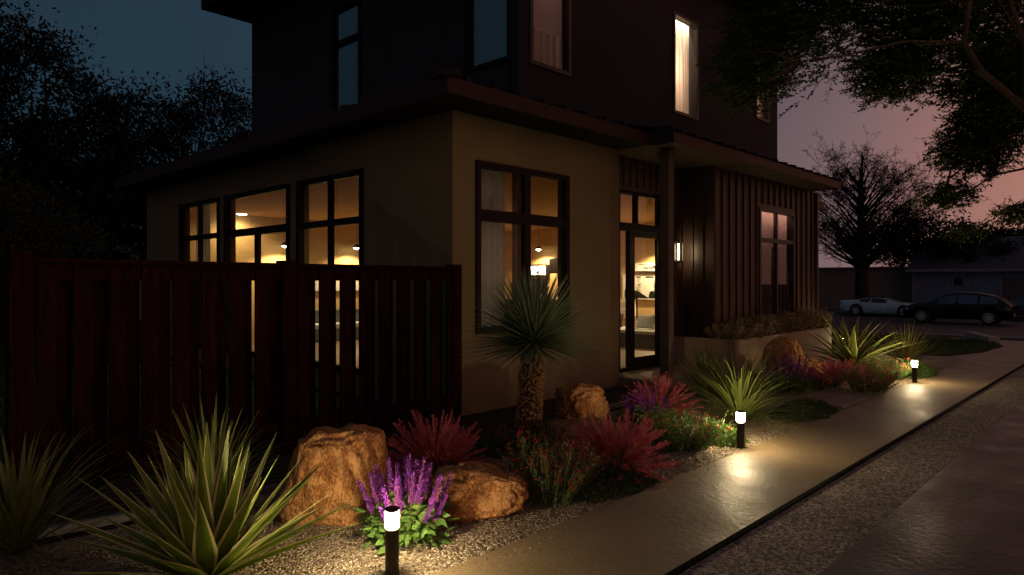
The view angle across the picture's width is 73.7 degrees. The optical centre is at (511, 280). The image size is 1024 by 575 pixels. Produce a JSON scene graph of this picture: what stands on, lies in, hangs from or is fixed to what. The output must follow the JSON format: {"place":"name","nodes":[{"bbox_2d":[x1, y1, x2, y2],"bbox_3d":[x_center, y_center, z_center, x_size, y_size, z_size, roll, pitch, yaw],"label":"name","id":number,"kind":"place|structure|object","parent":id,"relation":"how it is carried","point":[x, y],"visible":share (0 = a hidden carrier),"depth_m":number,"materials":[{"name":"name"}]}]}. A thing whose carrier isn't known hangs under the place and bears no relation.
{"place":"outdoors","nodes":[
{"label":"outdoors","id":0,"kind":"place"},
{"bbox_2d":[0,337,444,497],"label":"backyard lawn","id":1,"kind":"structure","parent":0,"point":[2,374],"depth_m":8.76,"materials":[{"name":"green plant"}]},
{"bbox_2d":[0,151,132,282],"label":"olive tree","id":2,"kind":"object","parent":1,"relation":"on","point":[10,243],"visible":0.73,"depth_m":10.99,"materials":[{"name":"green plant"}]},
{"bbox_2d":[315,308,358,341],"bbox_3d":[-4.585,1.125,17.468,0.820,0.750,3.300,0,0,44],"label":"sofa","id":3,"kind":"object","parent":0,"point":[337,325],"depth_m":17.39,"materials":[{"name":"grey fabric"}]},
{"bbox_2d":[0,309,1010,572],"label":"ground","id":4,"kind":"structure","parent":0,"point":[488,423],"depth_m":5.95,"materials":[{"name":"soil"}]},
{"bbox_2d":[0,198,146,321],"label":"neighbour house","id":5,"kind":"structure","parent":4,"relation":"on","point":[118,256],"depth_m":27.33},
{"bbox_2d":[0,0,175,336],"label":"broadleaf tree","id":6,"kind":"object","parent":4,"relation":"on","point":[31,140],"visible":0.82,"depth_m":19.22,"materials":[{"name":"green plant"}]},
{"bbox_2d":[63,46,251,259],"bbox_3d":[-11.729,-3.288,24.621,6.979,10.390,6.739,0,0,-3],"label":"broadleaf tree","id":7,"kind":"object","parent":4,"relation":"on","point":[187,117],"visible":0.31,"depth_m":23.80,"materials":[{"name":"green plant"}]},
{"bbox_2d":[5,250,461,491],"bbox_3d":[-2.135,0.740,6.483,0.150,1.920,4.345,0,0,44],"label":"fence","id":8,"kind":"object","parent":4,"relation":"on","point":[275,343],"visible":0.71,"depth_m":5.90,"materials":[{"name":"brown wood"}]},
{"bbox_2d":[0,389,671,547],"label":"bed edging","id":9,"kind":"object","parent":4,"relation":"on","point":[268,487],"visible":0.05,"depth_m":4.58,"materials":[{"name":"concrete"}]},
{"bbox_2d":[114,0,841,415],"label":"house","id":10,"kind":"structure","parent":4,"relation":"on","point":[392,128],"depth_m":11.46,"materials":[{"name":"beige paint"}]},
{"bbox_2d":[179,197,219,347],"bbox_3d":[-6.093,-0.125,13.333,1.920,2.850,0.100,0,0,44],"label":"window","id":11,"kind":"structure","parent":10,"relation":"in","point":[200,237],"depth_m":13.28,"materials":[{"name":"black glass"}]},
{"bbox_2d":[196,205,209,261],"bbox_3d":[-6.322,-0.030,13.968,0.550,3.020,0.103,0,0,44],"label":"curtain","id":12,"kind":"object","parent":10,"relation":"hanging from","point":[206,230],"visible":0.09,"depth_m":13.83,"materials":[{"name":"white fabric"}]},
{"bbox_2d":[224,183,289,356],"bbox_3d":[-4.377,-0.125,11.691,2.390,2.850,0.100,0,0,44],"label":"window","id":13,"kind":"structure","parent":10,"relation":"in","point":[257,232],"depth_m":11.66,"materials":[{"name":"black metal"}]},
{"bbox_2d":[296,168,363,373],"bbox_3d":[-2.686,-0.125,10.073,1.810,2.850,0.100,0,0,44],"label":"window","id":14,"kind":"structure","parent":10,"relation":"in","point":[331,222],"depth_m":10.04,"materials":[{"name":"black metal"}]},
{"bbox_2d":[315,281,358,290],"bbox_3d":[-4.823,0.100,18.456,0.050,0.340,2.400,0,0,44],"label":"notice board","id":15,"kind":"object","parent":10,"relation":"attached to","point":[337,285],"depth_m":18.49,"materials":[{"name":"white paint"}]},
{"bbox_2d":[330,0,360,109],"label":"window","id":16,"kind":"structure","parent":10,"relation":"in","point":[333,44],"depth_m":13.53,"materials":[{"name":"black glass"}]},
{"bbox_2d":[464,0,510,73],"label":"window","id":17,"kind":"structure","parent":10,"relation":"in","point":[467,3],"depth_m":10.84,"materials":[{"name":"black glass"}]},
{"bbox_2d":[474,0,506,65],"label":"roller blind","id":18,"kind":"object","parent":10,"relation":"attached to","point":[490,30],"visible":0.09,"depth_m":10.83,"materials":[{"name":"fabric"}]},
{"bbox_2d":[481,169,504,326],"bbox_3d":[-0.374,-0.020,8.953,0.102,3.000,0.780,0,0,44],"label":"curtain","id":19,"kind":"object","parent":10,"relation":"hanging from","point":[492,233],"visible":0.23,"depth_m":9.05,"materials":[{"name":"white fabric"}]},
{"bbox_2d":[512,174,520,308],"bbox_3d":[0.083,-0.020,9.456,0.183,3.000,0.069,0,0,-42],"label":"curtain","id":20,"kind":"object","parent":10,"relation":"hanging from","point":[516,228],"visible":0.27,"depth_m":9.42,"materials":[{"name":"white fabric"}]},
{"bbox_2d":[475,160,569,333],"bbox_3d":[0.161,-0.415,9.092,0.100,2.150,1.820,0,0,44],"label":"window","id":21,"kind":"structure","parent":10,"relation":"in","point":[525,218],"depth_m":9.08,"materials":[{"name":"black metal"}]},
{"bbox_2d":[531,264,548,276],"bbox_3d":[0.796,-0.320,21.225,0.900,0.380,0.090,0,0,44],"label":"wall screen","id":22,"kind":"object","parent":10,"relation":"attached to","point":[536,269],"depth_m":21.12,"materials":[{"name":"white plastic"}]},
{"bbox_2d":[534,0,560,37],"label":"roller blind","id":23,"kind":"object","parent":10,"relation":"attached to","point":[547,16],"visible":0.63,"depth_m":10.83,"materials":[{"name":"white fabric"}]},
{"bbox_2d":[534,28,560,68],"bbox_3d":[0.510,-4.190,11.035,0.076,2.380,1.450,0,0,44],"label":"curtain","id":24,"kind":"object","parent":10,"relation":"hanging from","point":[547,48],"visible":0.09,"depth_m":11.14,"materials":[{"name":"white fabric"}]},
{"bbox_2d":[529,0,571,76],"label":"window","id":25,"kind":"structure","parent":10,"relation":"in","point":[567,71],"depth_m":10.89,"materials":[{"name":"brown metal"}]},
{"bbox_2d":[549,258,557,273],"bbox_3d":[1.363,-0.450,20.516,0.400,0.460,0.330,0,0,44],"label":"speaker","id":26,"kind":"object","parent":10,"relation":"attached to","point":[553,263],"visible":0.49,"depth_m":20.41},
{"bbox_2d":[620,299,635,317],"bbox_3d":[3.051,0.770,19.099,0.940,0.500,0.044,0,0,44],"label":"framed picture","id":27,"kind":"object","parent":10,"relation":"attached to","point":[622,305],"visible":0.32,"depth_m":19.02,"materials":[{"name":"white paint"}]},
{"bbox_2d":[620,326,654,348],"bbox_3d":[2.253,1.310,16.529,4.300,0.380,1.000,0,0,44],"label":"bench","id":28,"kind":"object","parent":10,"relation":"on","point":[644,337],"depth_m":15.29,"materials":[{"name":"grey fabric"}]},
{"bbox_2d":[635,315,654,328],"bbox_3d":[3.107,0.955,15.908,0.500,0.340,0.173,0,-14,39],"label":"cushion","id":29,"kind":"object","parent":28,"relation":"on","point":[646,321],"visible":0.94,"depth_m":15.83,"materials":[{"name":"fabric"}]},
{"bbox_2d":[623,274,654,299],"bbox_3d":[3.806,0.170,18.369,1.960,0.680,0.055,0,0,44],"label":"framed picture","id":30,"kind":"object","parent":10,"relation":"attached to","point":[644,286],"visible":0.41,"depth_m":18.54,"materials":[{"name":"white paper"}]},
{"bbox_2d":[635,263,654,270],"bbox_3d":[3.945,-0.375,18.181,1.500,0.220,0.135,0,0,44],"label":"sign panel","id":31,"kind":"object","parent":10,"relation":"attached to","point":[644,266],"visible":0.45,"depth_m":18.44,"materials":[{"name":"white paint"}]},
{"bbox_2d":[633,232,659,365],"bbox_3d":[2.335,0.305,11.773,0.126,2.260,0.870,0,0,44],"label":"door","id":32,"kind":"structure","parent":10,"relation":"in","point":[640,360],"depth_m":12.01,"materials":[{"name":"black metal"}]},
{"bbox_2d":[674,240,683,262],"bbox_3d":[2.996,-0.520,12.289,0.135,0.400,0.130,0,0,44],"label":"wall lantern","id":33,"kind":"object","parent":10,"relation":"attached to","point":[676,251],"depth_m":12.29,"materials":[{"name":"white glass"}]},
{"bbox_2d":[676,20,688,113],"bbox_3d":[3.397,-4.190,14.051,0.088,2.380,1.500,0,0,44],"label":"curtain","id":34,"kind":"object","parent":10,"relation":"hanging from","point":[682,67],"visible":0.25,"depth_m":14.22,"materials":[{"name":"white fabric"}]},
{"bbox_2d":[673,10,698,120],"bbox_3d":[3.439,-4.250,13.602,0.100,1.980,0.970,0,0,44],"label":"window","id":35,"kind":"structure","parent":10,"relation":"in","point":[677,15],"depth_m":13.88,"materials":[{"name":"brown metal"}]},
{"bbox_2d":[755,63,769,123],"bbox_3d":[5.907,-4.490,16.182,0.100,1.420,0.750,0,0,44],"label":"window","id":36,"kind":"structure","parent":10,"relation":"in","point":[767,114],"depth_m":16.38,"materials":[{"name":"brown metal"}]},
{"bbox_2d":[762,246,786,316],"bbox_3d":[5.540,-0.275,14.699,0.065,2.250,2.500,0,0,44],"label":"curtain","id":37,"kind":"object","parent":10,"relation":"hanging from","point":[767,280],"visible":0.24,"depth_m":14.76,"materials":[{"name":"white fabric"}]},
{"bbox_2d":[762,212,786,247],"bbox_3d":[5.539,-1.070,14.423,0.020,0.720,2.100,0,0,44],"label":"roller blind","id":38,"kind":"object","parent":10,"relation":"attached to","point":[767,225],"depth_m":14.31,"materials":[{"name":"fabric"}]},
{"bbox_2d":[759,207,794,318],"bbox_3d":[5.474,-0.290,14.153,0.100,2.340,1.760,0,0,44],"label":"window","id":39,"kind":"structure","parent":10,"relation":"in","point":[791,242],"depth_m":14.13,"materials":[{"name":"brown metal"}]},
{"bbox_2d":[0,354,966,574],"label":"garden bed gravel","id":40,"kind":"structure","parent":4,"relation":"on","point":[60,551],"depth_m":4.25,"materials":[{"name":"beige gravel"}]},
{"bbox_2d":[0,421,148,574],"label":"strappy yucca","id":41,"kind":"object","parent":40,"relation":"on","point":[23,519],"visible":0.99,"depth_m":3.85,"materials":[{"name":"green plant"}]},
{"bbox_2d":[87,393,298,538],"bbox_3d":[-2.075,1.246,4.625,1.460,0.909,1.450,0,0,44],"label":"strappy yucca","id":42,"kind":"object","parent":40,"relation":"on","point":[215,444],"visible":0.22,"depth_m":4.67,"materials":[{"name":"green plant"}]},
{"bbox_2d":[50,424,366,574],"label":"agave","id":43,"kind":"object","parent":40,"relation":"on","point":[195,527],"visible":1,"depth_m":3.54,"materials":[{"name":"green plant"}]},
{"bbox_2d":[278,423,390,525],"bbox_3d":[-1.233,1.368,4.768,0.756,0.713,0.657,0,0,-4],"label":"boulder","id":44,"kind":"object","parent":40,"relation":"on","point":[347,456],"visible":0.73,"depth_m":4.50,"materials":[{"name":"stone"}]},
{"bbox_2d":[385,506,398,574],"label":"bollard light","id":45,"kind":"object","parent":40,"relation":"on","point":[391,540],"visible":1,"depth_m":3.69,"materials":[{"name":"metal"}]},
{"bbox_2d":[352,453,458,554],"bbox_3d":[-0.650,1.355,4.255,0.671,0.546,0.673,0,0,44],"label":"salvia","id":46,"kind":"object","parent":40,"relation":"on","point":[421,514],"visible":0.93,"depth_m":4.18,"materials":[{"name":"purple plant"}]},
{"bbox_2d":[386,409,498,477],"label":"muhly grass","id":47,"kind":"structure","parent":40,"relation":"on","point":[451,449],"depth_m":5.56,"materials":[{"name":"plant"}]},
{"bbox_2d":[424,461,528,522],"bbox_3d":[-0.255,1.473,4.699,0.782,0.410,0.497,0,0,-8],"label":"boulder","id":48,"kind":"object","parent":40,"relation":"on","point":[477,490],"visible":0.76,"depth_m":4.53,"materials":[{"name":"stone"}]},
{"bbox_2d":[446,262,614,439],"bbox_3d":[0.217,0.724,6.920,1.830,1.852,1.841,0,0,44],"label":"tree yucca","id":49,"kind":"object","parent":40,"relation":"on","point":[533,317],"visible":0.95,"depth_m":6.78,"materials":[{"name":"green plant"}]},
{"bbox_2d":[495,418,572,454],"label":"flowering bush","id":50,"kind":"object","parent":40,"relation":"on","point":[513,439],"visible":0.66,"depth_m":6.33,"materials":[{"name":"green plant"}]},
{"bbox_2d":[491,427,611,507],"bbox_3d":[0.277,1.349,5.005,0.814,0.507,0.813,0,0,29],"label":"flowering bush","id":51,"kind":"object","parent":40,"relation":"on","point":[535,483],"visible":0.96,"depth_m":4.90,"materials":[{"name":"green plant"}]},
{"bbox_2d":[555,383,608,419],"bbox_3d":[0.779,1.395,7.636,0.582,0.499,0.518,0,0,-16],"label":"boulder","id":52,"kind":"object","parent":40,"relation":"on","point":[578,400],"visible":0.7,"depth_m":7.45,"materials":[{"name":"stone"}]},
{"bbox_2d":[537,417,630,453],"bbox_3d":[0.697,1.520,6.684,1.006,0.316,0.722,0,0,-26],"label":"boulder","id":53,"kind":"object","parent":40,"relation":"on","point":[561,425],"visible":0.25,"depth_m":6.48,"materials":[{"name":"stone"}]},
{"bbox_2d":[560,462,659,503],"bbox_3d":[0.729,1.521,5.335,0.641,0.193,1.053,0,0,44],"label":"ground cover plant","id":54,"kind":"object","parent":40,"relation":"on","point":[626,475],"visible":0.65,"depth_m":5.18,"materials":[{"name":"green plant"}]},
{"bbox_2d":[614,385,671,426],"bbox_3d":[1.455,1.394,7.525,0.654,0.494,0.656,0,0,44],"label":"salvia","id":55,"kind":"object","parent":40,"relation":"on","point":[645,407],"visible":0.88,"depth_m":7.48,"materials":[{"name":"purple plant"}]},
{"bbox_2d":[616,434,676,458],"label":"ground cover plant","id":56,"kind":"object","parent":40,"relation":"on","point":[661,449],"visible":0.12,"depth_m":6.36,"materials":[{"name":"green plant"}]},
{"bbox_2d":[627,388,684,404],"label":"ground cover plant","id":57,"kind":"object","parent":40,"relation":"on","point":[659,399],"visible":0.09,"depth_m":9.12,"materials":[{"name":"green plant"}]},
{"bbox_2d":[633,406,732,451],"bbox_3d":[1.639,1.417,6.585,0.882,0.372,0.974,0,0,-7],"label":"flowering bush","id":58,"kind":"object","parent":40,"relation":"on","point":[673,433],"visible":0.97,"depth_m":6.44,"materials":[{"name":"green plant"}]},
{"bbox_2d":[664,338,761,394],"bbox_3d":[2.638,1.121,9.168,1.467,0.807,1.498,0,0,44],"label":"spiky yucca","id":59,"kind":"object","parent":40,"relation":"on","point":[701,366],"visible":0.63,"depth_m":9.09,"materials":[{"name":"green plant"}]},
{"bbox_2d":[695,378,757,400],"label":"ground cover plant","id":60,"kind":"object","parent":40,"relation":"on","point":[696,395],"visible":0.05,"depth_m":9.25,"materials":[{"name":"green plant"}]},
{"bbox_2d":[711,425,749,447],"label":"ground cover plant","id":61,"kind":"object","parent":40,"relation":"on","point":[730,437],"visible":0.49,"depth_m":6.62,"materials":[{"name":"green plant"}]},
{"bbox_2d":[736,410,744,448],"bbox_3d":[2.190,1.448,6.541,0.079,0.405,0.079,0,0,44],"label":"bollard light","id":62,"kind":"object","parent":40,"relation":"on","point":[740,429],"visible":0.87,"depth_m":6.51,"materials":[{"name":"metal"}]},
{"bbox_2d":[657,340,833,440],"bbox_3d":[2.498,1.198,7.551,2.130,1.121,1.955,0,0,44],"label":"strappy yucca","id":63,"kind":"object","parent":40,"relation":"on","point":[743,395],"visible":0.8,"depth_m":7.47,"materials":[{"name":"green plant"}]},
{"bbox_2d":[762,336,804,381],"bbox_3d":[4.351,1.304,10.983,0.632,0.817,0.721,0,0,34],"label":"boulder","id":64,"kind":"object","parent":40,"relation":"on","point":[783,345],"visible":0.48,"depth_m":10.77,"materials":[{"name":"stone"}]},
{"bbox_2d":[758,352,815,393],"bbox_3d":[3.982,1.324,9.896,0.854,0.631,0.820,0,0,44],"label":"salvia","id":65,"kind":"object","parent":40,"relation":"on","point":[798,386],"visible":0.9,"depth_m":9.78,"materials":[{"name":"purple plant"}]},
{"bbox_2d":[769,397,839,423],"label":"ground cover plant","id":66,"kind":"object","parent":40,"relation":"on","point":[817,406],"visible":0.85,"depth_m":8.04,"materials":[{"name":"green plant"}]},
{"bbox_2d":[785,376,835,391],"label":"ground cover plant","id":67,"kind":"object","parent":40,"relation":"on","point":[818,384],"visible":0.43,"depth_m":10.14,"materials":[{"name":"green plant"}]},
{"bbox_2d":[803,358,829,377],"bbox_3d":[4.890,1.458,11.192,0.775,0.416,0.444,0,0,-11],"label":"boulder","id":68,"kind":"object","parent":40,"relation":"on","point":[811,362],"visible":0.2,"depth_m":11.00,"materials":[{"name":"stone"}]},
{"bbox_2d":[793,315,924,367],"bbox_3d":[5.934,1.069,11.852,2.167,0.911,2.137,0,0,44],"label":"century plant","id":69,"kind":"object","parent":40,"relation":"on","point":[853,347],"visible":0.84,"depth_m":11.76,"materials":[{"name":"green plant"}]},
{"bbox_2d":[830,364,903,392],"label":"flowering bush","id":70,"kind":"object","parent":40,"relation":"on","point":[876,386],"visible":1,"depth_m":9.84,"materials":[{"name":"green plant"}]},
{"bbox_2d":[859,356,911,380],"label":"flowering bush","id":71,"kind":"object","parent":40,"relation":"on","point":[899,368],"visible":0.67,"depth_m":11.06,"materials":[{"name":"green plant"}]},
{"bbox_2d":[868,320,950,363],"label":"spiky yucca","id":72,"kind":"object","parent":40,"relation":"on","point":[906,352],"visible":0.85,"depth_m":12.48,"materials":[{"name":"green plant"}]},
{"bbox_2d":[906,362,937,378],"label":"ground cover plant","id":73,"kind":"object","parent":40,"relation":"on","point":[926,370],"visible":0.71,"depth_m":11.37,"materials":[{"name":"green plant"}]},
{"bbox_2d":[674,327,830,377],"bbox_3d":[4.892,1.350,13.472,1.160,0.700,4.550,0,0,44],"label":"planter","id":74,"kind":"object","parent":4,"relation":"on","point":[753,344],"visible":0.43,"depth_m":12.02,"materials":[{"name":"paint"}]},
{"bbox_2d":[704,322,755,340],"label":"planter shrub","id":75,"kind":"object","parent":74,"relation":"on","point":[717,332],"visible":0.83,"depth_m":11.76,"materials":[{"name":"green plant"}]},
{"bbox_2d":[720,319,770,337],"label":"planter shrub","id":76,"kind":"object","parent":74,"relation":"in","point":[754,327],"visible":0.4,"depth_m":12.13,"materials":[{"name":"green plant"}]},
{"bbox_2d":[734,316,779,336],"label":"planter shrub","id":77,"kind":"object","parent":74,"relation":"in","point":[766,325],"visible":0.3,"depth_m":12.55,"materials":[{"name":"green plant"}]},
{"bbox_2d":[750,313,788,333],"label":"planter shrub","id":78,"kind":"object","parent":74,"relation":"in","point":[776,321],"visible":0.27,"depth_m":12.94,"materials":[{"name":"green plant"}]},
{"bbox_2d":[763,310,801,332],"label":"planter shrub","id":79,"kind":"object","parent":74,"relation":"on","point":[790,327],"visible":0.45,"depth_m":13.27,"materials":[{"name":"green plant"}]},
{"bbox_2d":[780,316,809,330],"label":"planter shrub","id":80,"kind":"object","parent":74,"relation":"in","point":[802,325],"visible":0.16,"depth_m":13.70,"materials":[{"name":"green plant"}]},
{"bbox_2d":[778,311,820,329],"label":"planter shrub","id":81,"kind":"object","parent":74,"relation":"in","point":[809,319],"visible":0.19,"depth_m":14.09,"materials":[{"name":"green plant"}]},
{"bbox_2d":[795,305,832,327],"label":"planter shrub","id":82,"kind":"object","parent":74,"relation":"on","point":[820,315],"visible":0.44,"depth_m":14.44,"materials":[{"name":"green plant"}]},
{"bbox_2d":[664,364,1023,574],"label":"steel edging","id":83,"kind":"object","parent":4,"relation":"on","point":[681,568],"visible":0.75,"depth_m":5.04,"materials":[{"name":"black metal"}]},
{"bbox_2d":[679,366,1023,574],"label":"gravel strip","id":84,"kind":"object","parent":4,"relation":"on","point":[819,531],"visible":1,"depth_m":5.00,"materials":[{"name":"gravel"}]},
{"bbox_2d":[693,0,1023,248],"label":"overhanging tree","id":85,"kind":"object","parent":4,"relation":"on","point":[992,78],"visible":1,"depth_m":9.22,"materials":[{"name":"green plant"}]},
{"bbox_2d":[819,266,911,309],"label":"brick building","id":86,"kind":"structure","parent":4,"relation":"on","point":[894,283],"depth_m":50.03,"materials":[{"name":"brown brick"}]},
{"bbox_2d":[802,126,946,299],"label":"bare branched tree","id":87,"kind":"object","parent":4,"relation":"on","point":[857,248],"visible":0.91,"depth_m":43.54,"materials":[{"name":"brown plant"}]},
{"bbox_2d":[912,360,917,382],"bbox_3d":[6.314,1.445,10.706,0.079,0.410,0.079,0,0,44],"label":"bollard light","id":88,"kind":"object","parent":4,"relation":"on","point":[914,371],"visible":0.87,"depth_m":10.67,"materials":[{"name":"metal"}]},
{"bbox_2d":[819,311,1023,319],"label":"kerb","id":89,"kind":"structure","parent":4,"relation":"on","point":[1013,318],"depth_m":43.09,"materials":[{"name":"grey concrete"}]},
{"bbox_2d":[831,329,1023,340],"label":"kerb","id":90,"kind":"structure","parent":4,"relation":"on","point":[954,335],"depth_m":23.80,"materials":[{"name":"grey concrete"}]},
{"bbox_2d":[833,198,1023,276],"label":"broadleaf tree","id":91,"kind":"object","parent":4,"relation":"on","point":[925,243],"visible":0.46,"depth_m":46.31,"materials":[{"name":"green plant"}]},
{"bbox_2d":[905,236,1023,302],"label":"garage house","id":92,"kind":"structure","parent":4,"relation":"on","point":[991,274],"depth_m":44.20,"materials":[{"name":"grey"}]},
{"bbox_2d":[952,277,964,286],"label":"window","id":93,"kind":"structure","parent":92,"relation":"in","point":[956,281],"depth_m":44.23,"materials":[{"name":"black plastic"}]},
{"bbox_2d":[1003,278,1023,299],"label":"garage door","id":94,"kind":"structure","parent":92,"relation":"in","point":[1013,288],"depth_m":42.25,"materials":[{"name":"paint"}]},
{"bbox_2d":[988,219,1023,236],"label":"broadleaf tree","id":95,"kind":"object","parent":4,"relation":"on","point":[1020,231],"visible":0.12,"depth_m":48.45,"materials":[{"name":"green plant"}]},
{"bbox_2d":[0,0,1023,267],"label":"sky","id":96,"kind":"structure","parent":0,"point":[166,37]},
{"bbox_2d":[534,279,548,295],"bbox_3d":[0.460,0.180,16.391,0.680,0.460,0.520,0,0,44],"label":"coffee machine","id":97,"kind":"object","parent":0,"point":[542,284],"visible":0.07,"depth_m":16.21,"materials":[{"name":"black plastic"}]},
{"bbox_2d":[551,404,682,483],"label":"muhly grass","id":98,"kind":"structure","parent":0,"point":[633,446],"depth_m":5.63,"materials":[{"name":"plant"}]},
{"bbox_2d":[617,371,702,413],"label":"muhly grass","id":99,"kind":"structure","parent":0,"point":[662,393],"depth_m":8.05,"materials":[{"name":"plant"}]},
{"bbox_2d":[433,343,1023,574],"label":"path","id":100,"kind":"structure","parent":0,"point":[665,527],"depth_m":5.09,"materials":[{"name":"concrete"}]},
{"bbox_2d":[786,391,867,408],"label":"stepping slab","id":101,"kind":"structure","parent":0,"point":[840,401],"depth_m":9.10,"materials":[{"name":"concrete"}]},
{"bbox_2d":[805,353,872,385],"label":"muhly grass","id":102,"kind":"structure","parent":0,"point":[833,370],"depth_m":10.37,"materials":[{"name":"plant"}]},
{"bbox_2d":[831,331,1001,354],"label":"lawn","id":103,"kind":"structure","parent":0,"point":[952,352],"depth_m":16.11,"materials":[{"name":"green plant"}]},
{"bbox_2d":[819,401,1023,574],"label":"driveway","id":104,"kind":"structure","parent":0,"point":[962,513],"depth_m":4.50,"materials":[{"name":"concrete"}]},
{"bbox_2d":[826,314,1023,336],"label":"street","id":105,"kind":"structure","parent":0,"point":[1010,328],"depth_m":33.10,"materials":[{"name":"grey asphalt"}]},
{"bbox_2d":[840,296,914,316],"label":"sports car","id":106,"kind":"object","parent":105,"relation":"on","point":[876,305],"visible":0.69,"depth_m":41.58,"materials":[{"name":"white paint"}]},
{"bbox_2d":[903,292,1016,324],"bbox_3d":[22.823,1.365,34.907,4.690,1.610,2.180,0,0,44],"label":"parked suv","id":107,"kind":"object","parent":105,"relation":"on","point":[992,309],"visible":1,"depth_m":34.01,"materials":[{"name":"black paint"}]},
{"bbox_2d":[1003,294,1023,319],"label":"parked suv","id":108,"kind":"object","parent":105,"relation":"on","point":[1018,302],"visible":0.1,"depth_m":37.31,"materials":[{"name":"black paint"}]},
{"bbox_2d":[834,332,1023,359],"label":"pavement","id":109,"kind":"structure","parent":0,"point":[968,356],"depth_m":14.85,"materials":[{"name":"concrete"}]},
{"bbox_2d":[965,331,999,342],"bbox_3d":[13.519,1.658,19.659,0.269,0.240,2.202,0,0,20],"label":"kerb stone","id":110,"kind":"object","parent":109,"relation":"on","point":[976,336],"visible":0.68,"depth_m":19.40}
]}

